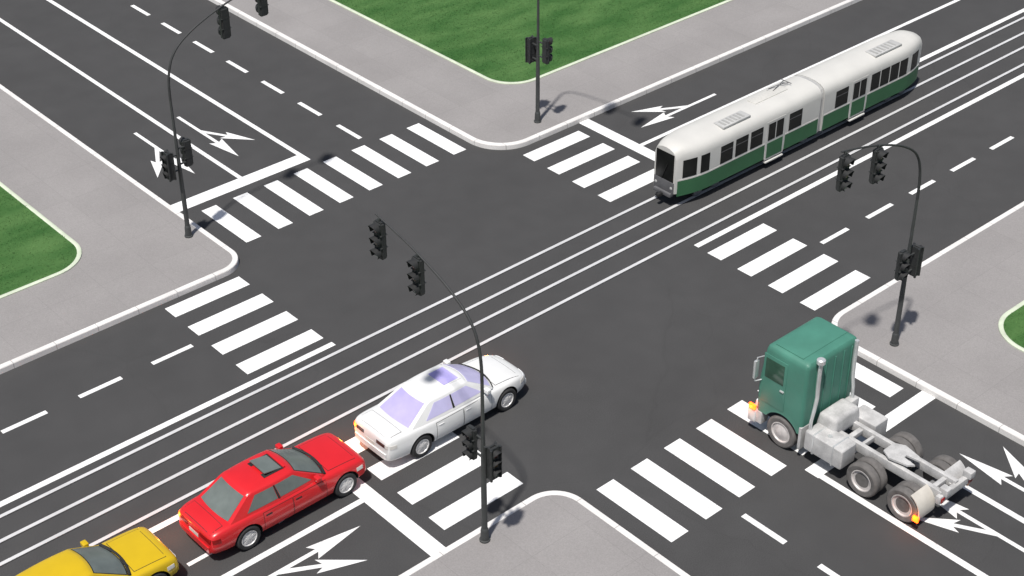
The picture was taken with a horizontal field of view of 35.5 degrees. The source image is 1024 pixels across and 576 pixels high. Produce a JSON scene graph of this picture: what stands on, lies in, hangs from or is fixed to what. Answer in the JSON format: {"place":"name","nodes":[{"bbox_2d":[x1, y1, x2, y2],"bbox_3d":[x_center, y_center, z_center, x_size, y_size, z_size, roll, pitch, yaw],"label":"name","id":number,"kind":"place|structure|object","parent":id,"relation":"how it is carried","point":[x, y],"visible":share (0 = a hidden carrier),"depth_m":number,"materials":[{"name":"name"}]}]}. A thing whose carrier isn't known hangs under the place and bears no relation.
{"place":"outdoors","nodes":[
{"label":"outdoors","id":0,"kind":"place"},
{"bbox_2d":[0,89,231,363],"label":"sidewalk","id":1,"kind":"structure","parent":0,"point":[132,241],"depth_m":56.42,"materials":[{"name":"concrete"}]},
{"bbox_2d":[0,186,76,294],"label":"lawn","id":2,"kind":"structure","parent":1,"relation":"on","point":[25,245],"depth_m":55.90,"materials":[{"name":"green plant"}]},
{"bbox_2d":[0,182,81,298],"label":"lawn edging","id":3,"kind":"object","parent":1,"relation":"on","point":[57,229],"visible":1,"depth_m":55.87,"materials":[{"name":"white concrete"}]},
{"bbox_2d":[0,84,238,373],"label":"kerb","id":4,"kind":"structure","parent":1,"relation":"on","point":[231,267],"depth_m":53.72,"materials":[{"name":"concrete"}]},
{"bbox_2d":[160,0,268,237],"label":"traffic signal","id":5,"kind":"object","parent":1,"relation":"on","point":[185,148],"visible":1,"depth_m":54.57,"materials":[{"name":"metal"}]},
{"bbox_2d":[0,0,1023,575],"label":"road","id":6,"kind":"structure","parent":0,"point":[628,370],"depth_m":53.70,"materials":[{"name":"grey asphalt"}]},
{"bbox_2d":[1,411,47,432],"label":"lane marking","id":7,"kind":"object","parent":6,"relation":"on","point":[16,425],"visible":1,"depth_m":48.15,"materials":[{"name":"paint"}]},
{"bbox_2d":[16,527,178,575],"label":"sedan car","id":8,"kind":"object","parent":6,"relation":"on","point":[141,551],"visible":1,"depth_m":41.52,"materials":[{"name":"yellow paint"}]},
{"bbox_2d":[78,377,122,397],"bbox_3d":[-12.767,3.076,49.586,1.480,0.001,0.180,-26,42,-34],"label":"lane marking","id":9,"kind":"object","parent":6,"relation":"on","point":[99,387],"visible":1,"depth_m":49.57,"materials":[{"name":"paint"}]},
{"bbox_2d":[0,18,241,177],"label":"lane line","id":10,"kind":"object","parent":6,"relation":"on","point":[212,159],"visible":0.95,"depth_m":66.13,"materials":[{"name":"paint"}]},
{"bbox_2d":[131,5,150,15],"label":"lane marking","id":11,"kind":"object","parent":6,"relation":"on","point":[140,10],"visible":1,"depth_m":73.37,"materials":[{"name":"paint"}]},
{"bbox_2d":[133,132,193,176],"bbox_3d":[-13.754,-5.176,61.987,1.320,0.001,4.345,-19,38,-26],"label":"lane arrow","id":12,"kind":"object","parent":6,"relation":"on","point":[157,166],"visible":0.71,"depth_m":61.53,"materials":[{"name":"paint"}]},
{"bbox_2d":[148,514,178,532],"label":"lane line","id":13,"kind":"object","parent":6,"relation":"on","point":[167,522],"visible":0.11,"depth_m":44.35,"materials":[{"name":"paint"}]},
{"bbox_2d":[0,342,334,506],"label":"lane line","id":14,"kind":"object","parent":6,"relation":"on","point":[151,431],"visible":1,"depth_m":47.95,"materials":[{"name":"paint"}]},
{"bbox_2d":[161,23,181,33],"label":"lane marking","id":15,"kind":"object","parent":6,"relation":"on","point":[171,28],"visible":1,"depth_m":71.71,"materials":[{"name":"paint"}]},
{"bbox_2d":[151,344,193,364],"bbox_3d":[-10.841,2.119,51.011,1.480,0.001,0.180,-26,42,-34],"label":"lane marking","id":16,"kind":"object","parent":6,"relation":"on","point":[172,354],"visible":1,"depth_m":51.01,"materials":[{"name":"paint"}]},
{"bbox_2d":[47,0,300,154],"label":"lane line","id":17,"kind":"object","parent":6,"relation":"on","point":[268,135],"visible":1,"depth_m":67.31,"materials":[{"name":"paint"}]},
{"bbox_2d":[193,41,213,52],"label":"lane marking","id":18,"kind":"object","parent":6,"relation":"on","point":[203,47],"visible":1,"depth_m":70.13,"materials":[{"name":"paint"}]},
{"bbox_2d":[165,277,249,316],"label":"crosswalk stripe","id":19,"kind":"object","parent":6,"relation":"on","point":[205,297],"visible":1,"depth_m":53.76,"materials":[{"name":"paint"}]},
{"bbox_2d":[176,116,253,155],"bbox_3d":[-11.876,-6.132,63.411,4.345,0.001,1.320,23,40,31],"label":"lane arrow","id":20,"kind":"object","parent":6,"relation":"on","point":[222,144],"visible":1,"depth_m":63.12,"materials":[{"name":"paint"}]},
{"bbox_2d":[188,294,272,334],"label":"crosswalk stripe","id":21,"kind":"object","parent":6,"relation":"on","point":[229,314],"visible":1,"depth_m":52.87,"materials":[{"name":"paint"}]},
{"bbox_2d":[202,205,260,241],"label":"crosswalk stripe","id":22,"kind":"object","parent":6,"relation":"on","point":[232,224],"visible":1,"depth_m":57.69,"materials":[{"name":"paint"}]},
{"bbox_2d":[187,521,281,565],"bbox_3d":[-7.301,6.543,44.343,1.320,0.001,4.345,23,40,31],"label":"lane arrow","id":23,"kind":"object","parent":6,"relation":"on","point":[201,557],"visible":0.11,"depth_m":43.18,"materials":[{"name":"paint"}]},
{"bbox_2d":[226,60,248,72],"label":"lane marking","id":24,"kind":"object","parent":6,"relation":"on","point":[237,66],"visible":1,"depth_m":68.45,"materials":[{"name":"paint"}]},
{"bbox_2d":[171,154,309,211],"bbox_3d":[-10.209,-3.976,60.162,6.000,0.001,0.630,-26,42,-34],"label":"stop line","id":25,"kind":"object","parent":6,"relation":"on","point":[210,194],"visible":1,"depth_m":60.16,"materials":[{"name":"paint"}]},
{"bbox_2d":[211,311,297,353],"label":"crosswalk stripe","id":26,"kind":"object","parent":6,"relation":"on","point":[244,337],"visible":1,"depth_m":52.00,"materials":[{"name":"paint"}]},
{"bbox_2d":[233,193,291,228],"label":"crosswalk stripe","id":27,"kind":"object","parent":6,"relation":"on","point":[264,211],"visible":1,"depth_m":58.44,"materials":[{"name":"paint"}]},
{"bbox_2d":[178,433,365,553],"bbox_3d":[-6.629,5.453,44.388,5.280,1.771,2.060,-26,42,-34],"label":"sedan car","id":28,"kind":"object","parent":6,"relation":"on","point":[243,505],"visible":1,"depth_m":43.59,"materials":[{"name":"red paint"}]},
{"bbox_2d":[261,81,284,93],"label":"lane marking","id":29,"kind":"object","parent":6,"relation":"on","point":[272,87],"visible":1,"depth_m":66.77,"materials":[{"name":"paint"}]},
{"bbox_2d":[237,329,322,373],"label":"crosswalk stripe","id":30,"kind":"object","parent":6,"relation":"on","point":[276,353],"visible":1,"depth_m":51.12,"materials":[{"name":"paint"}]},
{"bbox_2d":[222,499,363,575],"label":"lane line","id":31,"kind":"object","parent":6,"relation":"on","point":[261,556],"visible":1,"depth_m":43.84,"materials":[{"name":"paint"}]},
{"bbox_2d":[264,180,322,215],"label":"crosswalk stripe","id":32,"kind":"object","parent":6,"relation":"on","point":[294,198],"visible":1,"depth_m":59.18,"materials":[{"name":"paint"}]},
{"bbox_2d":[297,102,321,115],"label":"lane marking","id":33,"kind":"object","parent":6,"relation":"on","point":[309,108],"visible":1,"depth_m":65.17,"materials":[{"name":"paint"}]},
{"bbox_2d":[269,526,365,575],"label":"lane arrow","id":34,"kind":"object","parent":6,"relation":"on","point":[321,548],"visible":1,"depth_m":43.09,"materials":[{"name":"paint"}]},
{"bbox_2d":[294,168,352,202],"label":"crosswalk stripe","id":35,"kind":"object","parent":6,"relation":"on","point":[328,188],"visible":1,"depth_m":59.95,"materials":[{"name":"paint"}]},
{"bbox_2d":[337,124,361,138],"bbox_3d":[-6.481,-6.212,63.497,0.190,0.001,1.500,-26,42,-34],"label":"lane marking","id":36,"kind":"object","parent":6,"relation":"on","point":[349,131],"visible":1,"depth_m":63.51,"materials":[{"name":"paint"}]},
{"bbox_2d":[324,157,381,189],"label":"crosswalk stripe","id":37,"kind":"object","parent":6,"relation":"on","point":[353,173],"visible":1,"depth_m":60.70,"materials":[{"name":"paint"}]},
{"bbox_2d":[344,436,367,452],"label":"crosswalk stripe","id":38,"kind":"object","parent":6,"relation":"on","point":[355,444],"depth_m":47.17,"materials":[{"name":"paint"}]},
{"bbox_2d":[352,145,410,177],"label":"crosswalk stripe","id":39,"kind":"object","parent":6,"relation":"on","point":[381,161],"visible":1,"depth_m":61.46,"materials":[{"name":"paint"}]},
{"bbox_2d":[352,478,445,555],"bbox_3d":[-3.968,5.945,45.220,0.520,0.001,6.190,-26,42,-34],"label":"stop line","id":40,"kind":"object","parent":6,"relation":"on","point":[411,530],"visible":0.62,"depth_m":44.50,"materials":[{"name":"paint"}]},
{"bbox_2d":[380,134,437,165],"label":"crosswalk stripe","id":41,"kind":"object","parent":6,"relation":"on","point":[411,151],"visible":1,"depth_m":62.19,"materials":[{"name":"paint"}]},
{"bbox_2d":[367,432,458,479],"bbox_3d":[-2.880,4.832,46.885,2.930,0.001,0.690,-26,42,-34],"label":"crosswalk stripe","id":42,"kind":"object","parent":6,"relation":"on","point":[382,469],"visible":0.6,"depth_m":46.52,"materials":[{"name":"paint"}]},
{"bbox_2d":[407,123,465,153],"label":"crosswalk stripe","id":43,"kind":"object","parent":6,"relation":"on","point":[436,138],"visible":1,"depth_m":62.99,"materials":[{"name":"paint"}]},
{"bbox_2d":[397,450,480,504],"bbox_3d":[-1.941,5.413,46.007,2.930,0.001,0.690,-26,42,-34],"label":"crosswalk stripe","id":44,"kind":"object","parent":6,"relation":"on","point":[431,483],"visible":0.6,"depth_m":45.91,"materials":[{"name":"paint"}]},
{"bbox_2d":[354,355,525,460],"bbox_3d":[-2.043,3.289,47.699,5.589,1.671,2.090,-26,42,-34],"label":"sedan car","id":45,"kind":"object","parent":6,"relation":"on","point":[416,416],"visible":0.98,"depth_m":46.79,"materials":[{"name":"white paint"}]},
{"bbox_2d":[429,472,522,529],"bbox_3d":[-1.003,5.993,45.129,2.930,0.001,0.690,-26,42,-34],"label":"crosswalk stripe","id":46,"kind":"object","parent":6,"relation":"on","point":[461,508],"visible":1,"depth_m":45.05,"materials":[{"name":"paint"}]},
{"bbox_2d":[0,19,1022,518],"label":"flange groove","id":47,"kind":"object","parent":6,"relation":"on","point":[388,329],"visible":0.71,"depth_m":51.16},
{"bbox_2d":[0,46,1023,565],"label":"rail","id":48,"kind":"object","parent":6,"relation":"on","point":[466,328],"depth_m":51.76,"materials":[{"name":"metal"}]},
{"bbox_2d":[0,32,1023,542],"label":"rail","id":49,"kind":"object","parent":6,"relation":"on","point":[448,318],"depth_m":52.10,"materials":[{"name":"metal"}]},
{"bbox_2d":[0,17,1023,517],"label":"rail","id":50,"kind":"object","parent":6,"relation":"on","point":[382,329],"depth_m":51.19,"materials":[{"name":"metal"}]},
{"bbox_2d":[653,30,921,197],"bbox_3d":[11.005,-6.918,62.128,15.300,2.600,1.800,-26,42,-34],"label":"tram","id":51,"kind":"object","parent":50,"relation":"on","point":[766,125],"visible":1,"depth_m":60.72,"materials":[{"name":"white paint"}]},
{"bbox_2d":[0,48,1023,566],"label":"flange groove","id":52,"kind":"object","parent":6,"relation":"on","point":[478,324],"visible":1,"depth_m":51.73},
{"bbox_2d":[0,34,1023,543],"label":"flange groove","id":53,"kind":"object","parent":6,"relation":"on","point":[488,300],"visible":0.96,"depth_m":52.25},
{"bbox_2d":[89,63,1023,545],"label":"rail","id":54,"kind":"object","parent":6,"relation":"on","point":[555,305],"depth_m":53.52,"materials":[{"name":"metal"}]},
{"bbox_2d":[524,131,589,160],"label":"crosswalk stripe","id":55,"kind":"object","parent":6,"relation":"on","point":[555,146],"visible":1,"depth_m":62.48,"materials":[{"name":"paint"}]},
{"bbox_2d":[94,65,1023,545],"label":"flange groove","id":56,"kind":"object","parent":6,"relation":"on","point":[556,307],"visible":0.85,"depth_m":53.66},
{"bbox_2d":[548,143,613,173],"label":"crosswalk stripe","id":57,"kind":"object","parent":6,"relation":"on","point":[580,158],"visible":1,"depth_m":61.60,"materials":[{"name":"paint"}]},
{"bbox_2d":[572,156,638,187],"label":"crosswalk stripe","id":58,"kind":"object","parent":6,"relation":"on","point":[589,179],"visible":1,"depth_m":60.75,"materials":[{"name":"paint"}]},
{"bbox_2d":[580,119,654,160],"bbox_3d":[4.801,-5.521,62.387,0.530,0.001,5.770,-26,42,-34],"label":"stop line","id":59,"kind":"object","parent":6,"relation":"on","point":[619,138],"visible":0.6,"depth_m":62.94,"materials":[{"name":"paint"}]},
{"bbox_2d":[598,169,653,201],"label":"crosswalk stripe","id":60,"kind":"object","parent":6,"relation":"on","point":[627,187],"visible":0.8,"depth_m":59.80,"materials":[{"name":"paint"}]},
{"bbox_2d":[596,479,687,541],"bbox_3d":[3.633,6.217,44.764,0.680,0.001,2.940,-26,42,-34],"label":"crosswalk stripe","id":61,"kind":"object","parent":6,"relation":"on","point":[646,513],"visible":1,"depth_m":44.74,"materials":[{"name":"paint"}]},
{"bbox_2d":[632,94,715,126],"bbox_3d":[6.634,-7.343,65.112,4.345,0.001,1.320,-19,38,-26],"label":"lane arrow","id":62,"kind":"object","parent":6,"relation":"on","point":[661,117],"visible":1,"depth_m":64.92,"materials":[{"name":"paint"}]},
{"bbox_2d":[631,459,721,518],"bbox_3d":[4.667,5.703,45.529,0.680,0.001,2.940,-26,42,-34],"label":"crosswalk stripe","id":63,"kind":"object","parent":6,"relation":"on","point":[678,490],"visible":1,"depth_m":45.52,"materials":[{"name":"paint"}]},
{"bbox_2d":[664,438,754,496],"bbox_3d":[5.700,5.189,46.295,0.680,0.001,2.940,-26,42,-34],"label":"crosswalk stripe","id":64,"kind":"object","parent":6,"relation":"on","point":[715,471],"visible":1,"depth_m":46.28,"materials":[{"name":"paint"}]},
{"bbox_2d":[696,419,785,475],"bbox_3d":[6.734,4.675,47.060,0.680,0.001,2.940,-26,42,-34],"label":"crosswalk stripe","id":65,"kind":"object","parent":6,"relation":"on","point":[743,448],"visible":1,"depth_m":47.03,"materials":[{"name":"paint"}]},
{"bbox_2d":[708,223,776,259],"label":"crosswalk stripe","id":66,"kind":"object","parent":6,"relation":"on","point":[740,242],"visible":1,"depth_m":56.54,"materials":[{"name":"paint"}]},
{"bbox_2d":[741,513,786,543],"bbox_3d":[6.956,6.644,44.101,0.190,0.001,1.520,-26,42,-34],"label":"lane marking","id":67,"kind":"object","parent":6,"relation":"on","point":[748,518],"visible":1,"depth_m":44.11,"materials":[{"name":"paint"}]},
{"bbox_2d":[728,400,807,454],"bbox_3d":[7.768,4.161,47.825,0.680,0.001,2.940,-26,42,-34],"label":"crosswalk stripe","id":68,"kind":"object","parent":6,"relation":"on","point":[740,409],"visible":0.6,"depth_m":48.25,"materials":[{"name":"paint"}]},
{"bbox_2d":[738,239,806,275],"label":"crosswalk stripe","id":69,"kind":"object","parent":6,"relation":"on","point":[771,257],"visible":1,"depth_m":55.66,"materials":[{"name":"paint"}]},
{"bbox_2d":[640,0,958,145],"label":"lane line","id":70,"kind":"object","parent":6,"relation":"on","point":[884,33],"visible":0.76,"depth_m":67.93,"materials":[{"name":"paint"}]},
{"bbox_2d":[768,254,837,292],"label":"crosswalk stripe","id":71,"kind":"object","parent":6,"relation":"on","point":[802,273],"visible":1,"depth_m":54.81,"materials":[{"name":"paint"}]},
{"bbox_2d":[818,564,838,575],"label":"lane marking","id":72,"kind":"object","parent":6,"relation":"on","point":[825,569],"visible":1,"depth_m":42.73,"materials":[{"name":"paint"}]},
{"bbox_2d":[800,270,869,309],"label":"crosswalk stripe","id":73,"kind":"object","parent":6,"relation":"on","point":[832,291],"visible":1,"depth_m":53.93,"materials":[{"name":"paint"}]},
{"bbox_2d":[820,228,849,243],"bbox_3d":[11.479,-1.857,56.841,1.470,0.001,0.180,-26,42,-34],"label":"lane marking","id":74,"kind":"object","parent":6,"relation":"on","point":[833,236],"visible":1,"depth_m":56.86,"materials":[{"name":"paint"}]},
{"bbox_2d":[695,73,1023,247],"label":"lane line","id":75,"kind":"object","parent":6,"relation":"on","point":[808,187],"visible":0.95,"depth_m":61.01,"materials":[{"name":"paint"}]},
{"bbox_2d":[748,317,975,522],"bbox_3d":[10.015,3.628,45.482,2.860,3.480,6.450,-26,42,-34],"label":"tractor truck","id":76,"kind":"object","parent":6,"relation":"on","point":[807,381],"visible":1,"depth_m":45.65,"materials":[{"name":"green paint"}]},
{"bbox_2d":[850,392,874,408],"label":"crosswalk stripe","id":77,"kind":"object","parent":6,"relation":"on","point":[863,402],"visible":0.2,"depth_m":48.76,"materials":[{"name":"paint"}]},
{"bbox_2d":[805,391,934,477],"bbox_3d":[10.719,4.313,47.579,5.620,0.001,0.500,-26,42,-34],"label":"stop line","id":78,"kind":"object","parent":6,"relation":"on","point":[896,416],"visible":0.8,"depth_m":48.27,"materials":[{"name":"paint"}]},
{"bbox_2d":[855,362,902,396],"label":"crosswalk stripe","id":79,"kind":"object","parent":6,"relation":"on","point":[878,382],"visible":0.6,"depth_m":49.69,"materials":[{"name":"paint"}]},
{"bbox_2d":[866,203,892,218],"bbox_3d":[13.401,-2.812,58.264,1.470,0.001,0.180,-26,42,-34],"label":"lane marking","id":80,"kind":"object","parent":6,"relation":"on","point":[878,211],"visible":1,"depth_m":58.26,"materials":[{"name":"paint"}]},
{"bbox_2d":[819,475,987,575],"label":"lane line","id":81,"kind":"object","parent":6,"relation":"on","point":[911,531],"visible":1,"depth_m":44.14,"materials":[{"name":"paint"}]},
{"bbox_2d":[909,180,935,194],"bbox_3d":[15.322,-3.768,59.687,1.470,0.001,0.180,-26,42,-34],"label":"lane marking","id":82,"kind":"object","parent":6,"relation":"on","point":[923,186],"visible":1,"depth_m":59.73,"materials":[{"name":"paint"}]},
{"bbox_2d":[950,157,974,171],"bbox_3d":[17.244,-4.723,61.110,1.470,0.001,0.180,-26,42,-34],"label":"lane marking","id":83,"kind":"object","parent":6,"relation":"on","point":[963,164],"visible":1,"depth_m":61.11,"materials":[{"name":"paint"}]},
{"bbox_2d":[920,500,1023,551],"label":"lane arrow","id":84,"kind":"object","parent":6,"relation":"on","point":[952,508],"visible":0.92,"depth_m":44.28,"materials":[{"name":"paint"}]},
{"bbox_2d":[920,8,1023,61],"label":"lane line","id":85,"kind":"object","parent":6,"relation":"on","point":[971,35],"visible":0.35,"depth_m":70.80,"materials":[{"name":"paint"}]},
{"bbox_2d":[959,447,1023,491],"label":"lane arrow","id":86,"kind":"object","parent":6,"relation":"on","point":[1017,467],"visible":1,"depth_m":46.12,"materials":[{"name":"paint"}]},
{"bbox_2d":[963,486,1023,522],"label":"lane line","id":87,"kind":"object","parent":6,"relation":"on","point":[994,503],"visible":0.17,"depth_m":44.94,"materials":[{"name":"paint"}]},
{"bbox_2d":[990,136,1013,149],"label":"lane marking","id":88,"kind":"object","parent":6,"relation":"on","point":[1001,142],"visible":1,"depth_m":62.56,"materials":[{"name":"paint"}]},
{"bbox_2d":[222,0,845,142],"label":"sidewalk","id":89,"kind":"structure","parent":0,"point":[462,99],"depth_m":68.27,"materials":[{"name":"concrete"}]},
{"bbox_2d":[335,0,725,81],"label":"lawn","id":90,"kind":"structure","parent":89,"relation":"on","point":[515,44],"depth_m":71.39,"materials":[{"name":"green plant"}]},
{"bbox_2d":[0,0,1023,344],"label":"grass","id":91,"kind":"structure","parent":90,"relation":"on","point":[460,62],"depth_m":70.77,"materials":[{"name":"green plant"}]},
{"bbox_2d":[329,0,732,84],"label":"lawn edging","id":92,"kind":"object","parent":89,"relation":"on","point":[526,81],"visible":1,"depth_m":69.67,"materials":[{"name":"white concrete"}]},
{"bbox_2d":[209,0,860,149],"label":"kerb","id":93,"kind":"structure","parent":89,"relation":"on","point":[450,128],"depth_m":66.92,"materials":[{"name":"concrete"}]},
{"bbox_2d":[525,0,552,122],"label":"traffic signal","id":94,"kind":"object","parent":89,"relation":"on","point":[532,48],"visible":1,"depth_m":62.10,"materials":[{"name":"metal"}]},
{"bbox_2d":[410,495,679,575],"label":"sidewalk","id":95,"kind":"structure","parent":0,"point":[554,535],"depth_m":43.13,"materials":[{"name":"concrete"}]},
{"bbox_2d":[368,213,501,543],"bbox_3d":[-1.974,2.617,42.171,0.532,8.525,4.817,-26,42,-34],"label":"traffic signal","id":96,"kind":"object","parent":95,"relation":"on","point":[491,462],"visible":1,"depth_m":41.39,"materials":[{"name":"metal"}]},
{"bbox_2d":[399,491,689,575],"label":"kerb","id":97,"kind":"structure","parent":95,"relation":"on","point":[599,514],"depth_m":43.67,"materials":[{"name":"concrete"}]},
{"bbox_2d":[838,206,1023,434],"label":"sidewalk","id":98,"kind":"structure","parent":0,"point":[961,299],"depth_m":52.00,"materials":[{"name":"concrete"}]},
{"bbox_2d":[835,144,923,346],"bbox_3d":[10.928,-1.079,47.640,4.817,8.525,0.532,-26,42,-34],"label":"traffic signal","id":99,"kind":"object","parent":98,"relation":"on","point":[909,260],"visible":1,"depth_m":48.15,"materials":[{"name":"metal"}]},
{"bbox_2d":[831,201,1023,445],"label":"kerb","id":100,"kind":"structure","parent":98,"relation":"on","point":[955,403],"depth_m":49.74,"materials":[{"name":"concrete"}]},
{"bbox_2d":[998,300,1023,351],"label":"lawn edging","id":101,"kind":"object","parent":98,"relation":"on","point":[1001,327],"visible":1,"depth_m":51.71,"materials":[{"name":"white concrete"}]},
{"bbox_2d":[1003,305,1023,347],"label":"lawn","id":102,"kind":"structure","parent":98,"relation":"on","point":[1016,329],"depth_m":51.74,"materials":[{"name":"green plant"}]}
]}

